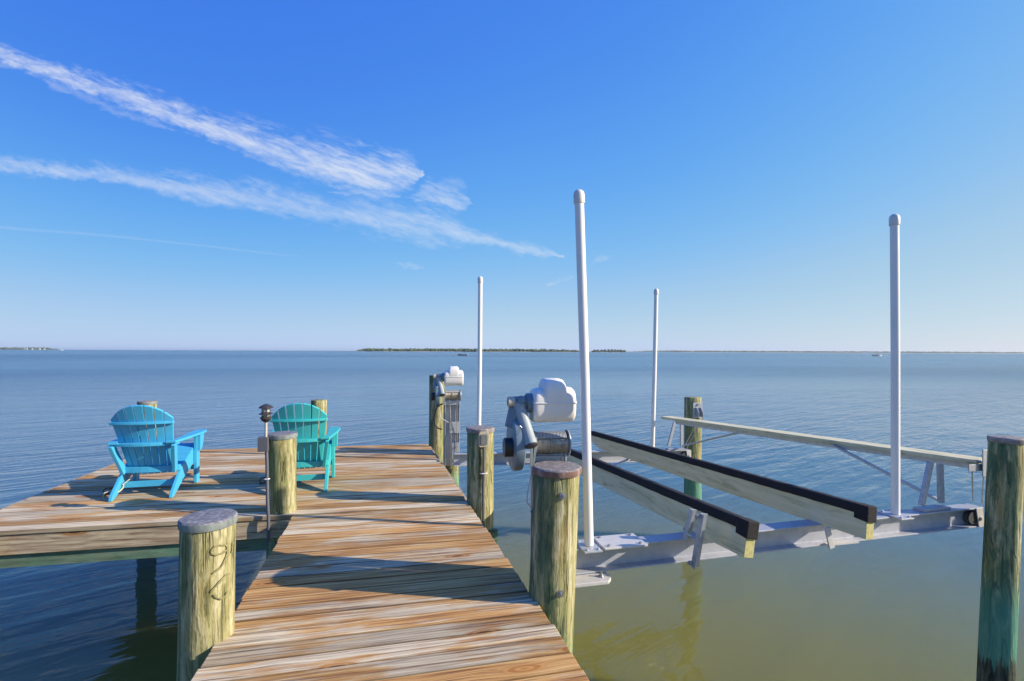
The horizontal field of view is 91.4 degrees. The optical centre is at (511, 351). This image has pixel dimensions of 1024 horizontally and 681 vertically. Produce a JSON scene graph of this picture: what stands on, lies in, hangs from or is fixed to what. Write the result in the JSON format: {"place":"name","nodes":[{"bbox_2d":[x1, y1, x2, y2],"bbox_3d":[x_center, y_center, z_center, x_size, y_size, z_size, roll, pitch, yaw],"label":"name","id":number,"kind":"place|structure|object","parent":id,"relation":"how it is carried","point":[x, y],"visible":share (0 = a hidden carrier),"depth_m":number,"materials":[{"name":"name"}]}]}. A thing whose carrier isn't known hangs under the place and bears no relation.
{"place":"outdoors","nodes":[
{"label":"outdoors","id":0,"kind":"place"},
{"bbox_2d":[407,351,511,351],"bbox_3d":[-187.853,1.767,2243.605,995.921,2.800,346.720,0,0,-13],"label":"island","id":1,"kind":"structure","parent":0,"point":[458,351],"depth_m":2203.81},
{"bbox_2d":[357,348,578,351],"bbox_3d":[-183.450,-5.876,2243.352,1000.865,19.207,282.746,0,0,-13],"label":"island woods","id":2,"kind":"object","parent":1,"relation":"on","point":[469,350],"visible":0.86,"depth_m":2228.35,"materials":[{"name":"plant"}]},
{"bbox_2d":[0,350,1023,680],"bbox_3d":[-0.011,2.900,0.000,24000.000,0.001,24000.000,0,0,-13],"label":"water","id":3,"kind":"structure","parent":0,"point":[902,608],"depth_m":11.69,"materials":[{"name":"blue liquid"}]},
{"bbox_2d":[137,400,157,442],"bbox_3d":[-5.503,2.413,7.541,0.257,3.331,0.256,0,0,-13],"label":"dock piling","id":4,"kind":"object","parent":3,"relation":"in","point":[153,403],"visible":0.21,"depth_m":7.47,"materials":[{"name":"brown wood"}]},
{"bbox_2d":[176,508,237,680],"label":"dock piling","id":5,"kind":"object","parent":3,"relation":"in","point":[206,583],"visible":0.97,"depth_m":2.53,"materials":[{"name":"brown wood"}]},
{"bbox_2d":[266,431,297,558],"bbox_3d":[-2.160,2.426,4.683,0.275,3.331,0.274,0,0,-13],"label":"dock piling","id":6,"kind":"object","parent":3,"relation":"in","point":[282,453],"visible":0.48,"depth_m":4.57,"materials":[{"name":"brown wood"}]},
{"bbox_2d":[258,404,273,541],"bbox_3d":[-2.234,1.091,4.533,0.125,1.229,0.136,0,0,-13],"label":"dock light","id":7,"kind":"object","parent":6,"relation":"attached to","point":[263,441],"visible":1,"depth_m":4.51,"materials":[{"name":"black plastic"}]},
{"bbox_2d":[311,399,326,437],"bbox_3d":[-3.067,2.431,7.930,0.251,3.315,0.256,0,0,-13],"label":"dock piling","id":8,"kind":"object","parent":3,"relation":"in","point":[320,404],"visible":0.11,"depth_m":7.85,"materials":[{"name":"brown wood"}]},
{"bbox_2d":[429,375,444,462],"bbox_3d":[-1.247,2.246,8.268,0.272,3.698,0.268,0,0,-13],"label":"dock piling","id":9,"kind":"object","parent":3,"relation":"in","point":[435,439],"visible":0.18,"depth_m":8.16,"materials":[{"name":"brown wood"}]},
{"bbox_2d":[443,405,458,485],"bbox_3d":[-0.902,2.418,7.412,0.244,3.358,0.241,0,0,-13],"label":"dock piling","id":10,"kind":"object","parent":3,"relation":"in","point":[453,471],"visible":0.1,"depth_m":7.34,"materials":[{"name":"brown wood"}]},
{"bbox_2d":[431,366,463,465],"bbox_3d":[-0.932,0.967,7.192,0.459,1.504,0.383,0,0,-10],"label":"boat lift winch","id":11,"kind":"object","parent":10,"relation":"attached to","point":[452,376],"visible":1,"depth_m":7.16,"materials":[{"name":"metal"}]},
{"bbox_2d":[466,425,494,530],"bbox_3d":[-0.322,2.428,5.020,0.288,3.341,0.289,0,0,-13],"label":"dock piling","id":12,"kind":"object","parent":3,"relation":"in","point":[474,475],"visible":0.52,"depth_m":4.91,"materials":[{"name":"brown wood"}]},
{"bbox_2d":[0,444,468,568],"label":"dock platform","id":13,"kind":"structure","parent":12,"relation":"attached to","point":[79,520],"depth_m":4.94,"materials":[{"name":"brown wood"}]},
{"bbox_2d":[102,474,136,497],"bbox_3d":[-3.980,1.362,5.136,0.118,0.233,0.357,0,0,34],"label":"rope","id":14,"kind":"object","parent":13,"relation":"on","point":[121,489],"visible":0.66,"depth_m":5.08,"materials":[{"name":"white fabric"}]},
{"bbox_2d":[107,405,206,501],"bbox_3d":[-3.796,1.006,5.335,0.750,0.951,0.852,0,0,-15],"label":"adirondack chair","id":15,"kind":"object","parent":13,"relation":"on","point":[151,455],"visible":1,"depth_m":5.11,"materials":[{"name":"blue wood"}]},
{"bbox_2d":[270,403,340,491],"bbox_3d":[-2.327,1.012,5.580,0.750,0.951,0.852,0,0,-16],"label":"adirondack chair","id":16,"kind":"object","parent":13,"relation":"on","point":[314,451],"visible":0.69,"depth_m":5.36,"materials":[{"name":"teal plastic"}]},
{"bbox_2d":[478,431,488,527],"bbox_3d":[-0.280,1.422,4.881,0.102,1.275,0.054,0,0,-13],"label":"outlet box","id":17,"kind":"object","parent":12,"relation":"attached to","point":[483,439],"visible":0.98,"depth_m":4.86,"materials":[{"name":"white plastic"}]},
{"bbox_2d":[481,434,486,444],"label":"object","id":18,"kind":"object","parent":17,"relation":"in","point":[484,436],"depth_m":4.86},
{"bbox_2d":[529,461,581,653],"bbox_3d":[0.211,2.402,3.071,0.437,3.398,0.324,0,0,-13],"label":"dock piling","id":19,"kind":"object","parent":3,"relation":"in","point":[552,576],"visible":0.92,"depth_m":2.97,"materials":[{"name":"brown wood"}]},
{"bbox_2d":[191,506,588,680],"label":"wooden walkway","id":20,"kind":"structure","parent":19,"relation":"attached to","point":[433,594],"depth_m":2.88,"materials":[{"name":"brown wood"}]},
{"bbox_2d":[502,378,576,553],"bbox_3d":[0.171,0.961,3.332,0.477,1.563,0.398,0,0,-10],"label":"boat lift winch","id":21,"kind":"object","parent":19,"relation":"attached to","point":[550,400],"visible":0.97,"depth_m":3.25,"materials":[{"name":"white plastic"}]},
{"bbox_2d":[453,189,983,587],"bbox_3d":[1.680,0.288,5.279,4.112,2.714,4.244,0,0,-13],"label":"boat lift cradle","id":22,"kind":"object","parent":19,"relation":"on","point":[711,531],"visible":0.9,"depth_m":3.85,"materials":[{"name":"metal"}]},
{"bbox_2d":[968,450,986,506],"bbox_3d":[3.937,1.057,4.183,0.382,0.488,0.096,0,0,-13],"label":"cable bracket","id":23,"kind":"object","parent":22,"relation":"attached to","point":[982,466],"visible":0.55,"depth_m":4.13,"materials":[{"name":"metal"}]},
{"bbox_2d":[684,397,701,499],"bbox_3d":[2.802,2.412,7.759,0.270,3.397,0.270,0,0,-13],"label":"dock piling","id":24,"kind":"object","parent":3,"relation":"in","point":[692,488],"visible":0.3,"depth_m":7.66,"materials":[{"name":"brown wood"}]},
{"bbox_2d":[683,403,702,448],"bbox_3d":[2.745,1.136,7.560,0.346,0.701,0.111,0,0,-13],"label":"cable bracket","id":25,"kind":"object","parent":24,"relation":"attached to","point":[697,411],"visible":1,"depth_m":7.61,"materials":[{"name":"metal"}]},
{"bbox_2d":[976,435,1023,680],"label":"dock piling","id":26,"kind":"object","parent":3,"relation":"in","point":[999,601],"visible":1,"depth_m":3.84,"materials":[{"name":"green wood"}]},
{"bbox_2d":[0,0,1023,352],"label":"sky","id":27,"kind":"structure","parent":0,"point":[288,175],"materials":[{"name":"blue"}]},
{"bbox_2d":[772,352,809,352],"bbox_3d":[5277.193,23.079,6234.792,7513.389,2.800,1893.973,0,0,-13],"label":"shore","id":28,"kind":"structure","parent":0,"point":[790,352],"depth_m":6151.51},
{"bbox_2d":[628,350,1023,352],"bbox_3d":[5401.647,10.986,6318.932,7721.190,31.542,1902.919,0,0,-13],"label":"shore woods","id":29,"kind":"object","parent":28,"relation":"on","point":[830,351],"visible":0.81,"depth_m":6269.69,"materials":[{"name":"green plant"}]},
{"bbox_3d":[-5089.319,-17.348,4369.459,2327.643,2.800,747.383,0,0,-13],"label":"headland","id":30,"kind":"structure","parent":0,"visible":0},
{"bbox_2d":[0,347,57,349],"bbox_3d":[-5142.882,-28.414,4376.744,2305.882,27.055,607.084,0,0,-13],"label":"headland woods","id":31,"kind":"object","parent":30,"relation":"on","point":[20,348],"visible":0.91,"depth_m":4346.07,"materials":[{"name":"plant"}]},
{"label":"pine island","id":32,"kind":"structure","parent":0,"visible":0},
{"bbox_2d":[591,350,625,351],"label":"pine island woods","id":33,"kind":"object","parent":32,"relation":"on","point":[608,351],"visible":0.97,"depth_m":2371.80,"materials":[{"name":"plant"}]}
]}

